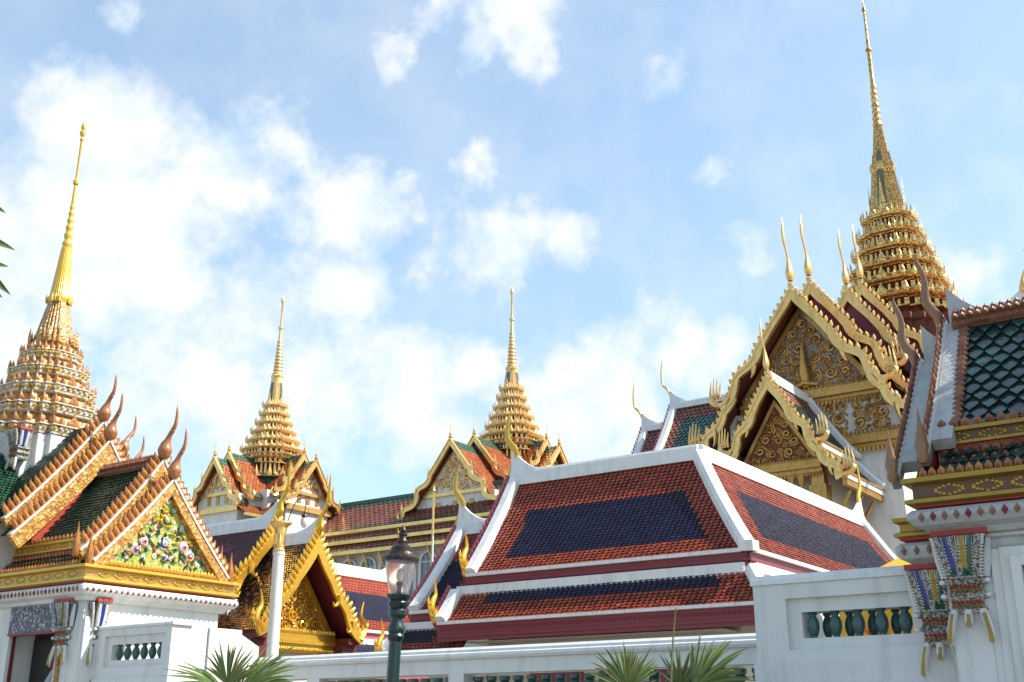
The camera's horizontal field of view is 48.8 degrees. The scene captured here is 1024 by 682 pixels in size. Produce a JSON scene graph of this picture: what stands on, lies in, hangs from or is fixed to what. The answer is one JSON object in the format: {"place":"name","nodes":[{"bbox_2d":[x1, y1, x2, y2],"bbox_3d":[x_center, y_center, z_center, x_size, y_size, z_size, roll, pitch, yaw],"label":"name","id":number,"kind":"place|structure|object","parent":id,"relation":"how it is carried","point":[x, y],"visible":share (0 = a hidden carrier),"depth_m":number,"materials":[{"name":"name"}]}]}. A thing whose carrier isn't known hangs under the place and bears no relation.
{"place":"outdoors","nodes":[
{"label":"outdoors","id":0,"kind":"place"},
{"bbox_2d":[0,122,240,681],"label":"gate","id":1,"kind":"structure","parent":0,"point":[98,527],"depth_m":19.65,"materials":[{"name":"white paint"}]},
{"bbox_2d":[6,634,54,681],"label":"door","id":2,"kind":"structure","parent":1,"relation":"in","point":[39,671],"depth_m":18.91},
{"bbox_2d":[266,498,307,656],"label":"lamp column","id":3,"kind":"structure","parent":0,"point":[280,531],"depth_m":20.99,"materials":[{"name":"white paint"}]},
{"bbox_2d":[206,461,368,681],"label":"chapel","id":4,"kind":"structure","parent":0,"point":[318,617],"depth_m":29.95,"materials":[{"name":"gold tile"}]},
{"bbox_2d":[191,287,637,646],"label":"palace","id":5,"kind":"structure","parent":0,"point":[250,482],"depth_m":74.06,"materials":[{"name":"gold metal"}]},
{"bbox_2d":[207,497,211,505],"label":"window","id":6,"kind":"structure","parent":5,"relation":"in","point":[209,499],"depth_m":74.17,"materials":[{"name":"gold metal"}]},
{"bbox_2d":[215,496,219,504],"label":"window","id":7,"kind":"structure","parent":5,"relation":"in","point":[217,497],"depth_m":73.72,"materials":[{"name":"gold metal"}]},
{"bbox_2d":[224,495,227,503],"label":"window","id":8,"kind":"structure","parent":5,"relation":"in","point":[225,498],"depth_m":73.27,"materials":[{"name":"gold metal"}]},
{"bbox_2d":[306,496,309,504],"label":"window","id":9,"kind":"structure","parent":5,"relation":"in","point":[307,497],"depth_m":75.19,"materials":[{"name":"gold metal"}]},
{"bbox_2d":[315,498,318,506],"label":"window","id":10,"kind":"structure","parent":5,"relation":"in","point":[316,500],"depth_m":75.84,"materials":[{"name":"gold metal"}]},
{"bbox_2d":[342,558,356,565],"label":"arched window","id":11,"kind":"structure","parent":5,"relation":"in","point":[353,561],"depth_m":71.75,"materials":[{"name":"grey glass"}]},
{"bbox_2d":[359,556,376,569],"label":"arched window","id":12,"kind":"structure","parent":5,"relation":"in","point":[372,564],"depth_m":70.84,"materials":[{"name":"grey glass"}]},
{"bbox_2d":[378,555,385,569],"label":"arched window","id":13,"kind":"structure","parent":5,"relation":"in","point":[381,567],"depth_m":70.20,"materials":[{"name":"grey glass"}]},
{"bbox_2d":[408,564,416,594],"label":"arched window","id":14,"kind":"structure","parent":5,"relation":"in","point":[413,586],"depth_m":68.40,"materials":[{"name":"grey glass"}]},
{"bbox_2d":[418,550,436,584],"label":"arched window","id":15,"kind":"structure","parent":5,"relation":"in","point":[424,564],"depth_m":68.28,"materials":[{"name":"grey glass"}]},
{"bbox_2d":[0,0,1023,503],"label":"sky","id":16,"kind":"structure","parent":0,"point":[390,170],"materials":[{"name":"blue"}]},
{"bbox_2d":[374,410,896,681],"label":"gallery hall","id":17,"kind":"structure","parent":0,"point":[538,552],"depth_m":24.67,"materials":[{"name":"red tile"}]},
{"bbox_2d":[631,0,1023,612],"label":"throne hall","id":18,"kind":"structure","parent":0,"point":[812,400],"depth_m":47.69,"materials":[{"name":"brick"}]},
{"bbox_2d":[885,253,1023,681],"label":"gate","id":19,"kind":"structure","parent":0,"point":[959,447],"depth_m":10.71,"materials":[{"name":"white paint"}]},
{"label":"ground","id":20,"kind":"structure","parent":0,"visible":0},
{"bbox_2d":[0,207,14,297],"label":"tree","id":21,"kind":"object","parent":20,"relation":"on","point":[4,245],"visible":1,"depth_m":6.51,"materials":[{"name":"green plant"}]},
{"bbox_2d":[90,619,258,681],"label":"parapet wall","id":22,"kind":"structure","parent":20,"relation":"on","point":[178,641],"depth_m":17.41,"materials":[{"name":"white paint"}]},
{"bbox_2d":[165,640,298,681],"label":"fan palm","id":23,"kind":"object","parent":20,"relation":"on","point":[239,672],"visible":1,"depth_m":11.52,"materials":[{"name":"green palm leaf"},{"name":"bark"}]},
{"bbox_2d":[234,528,428,681],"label":"gallery wing","id":24,"kind":"structure","parent":20,"relation":"on","point":[368,587],"depth_m":35.30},
{"bbox_2d":[383,524,419,681],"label":"street lamp","id":25,"kind":"object","parent":20,"relation":"on","point":[401,559],"visible":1,"depth_m":12.67,"materials":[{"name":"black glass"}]},
{"bbox_2d":[431,486,435,563],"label":"pole","id":26,"kind":"object","parent":20,"relation":"on","point":[433,508],"visible":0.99,"depth_m":45.09,"materials":[{"name":"metal"}]},
{"bbox_2d":[258,633,757,681],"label":"balustrade wall","id":27,"kind":"structure","parent":20,"relation":"on","point":[468,664],"depth_m":15.45,"materials":[{"name":"white paint"}]},
{"bbox_2d":[750,565,927,681],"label":"parapet wall","id":28,"kind":"structure","parent":20,"relation":"on","point":[798,626],"depth_m":11.36,"materials":[{"name":"white paint"}]},
{"bbox_2d":[839,557,913,636],"bbox_3d":[7.306,5.185,17.639,3.481,4.880,3.711,-13,-23,33],"label":"canopy tent","id":29,"kind":"object","parent":20,"relation":"on","point":[898,561],"visible":0.06,"depth_m":17.33,"materials":[{"name":"yellow fabric"}]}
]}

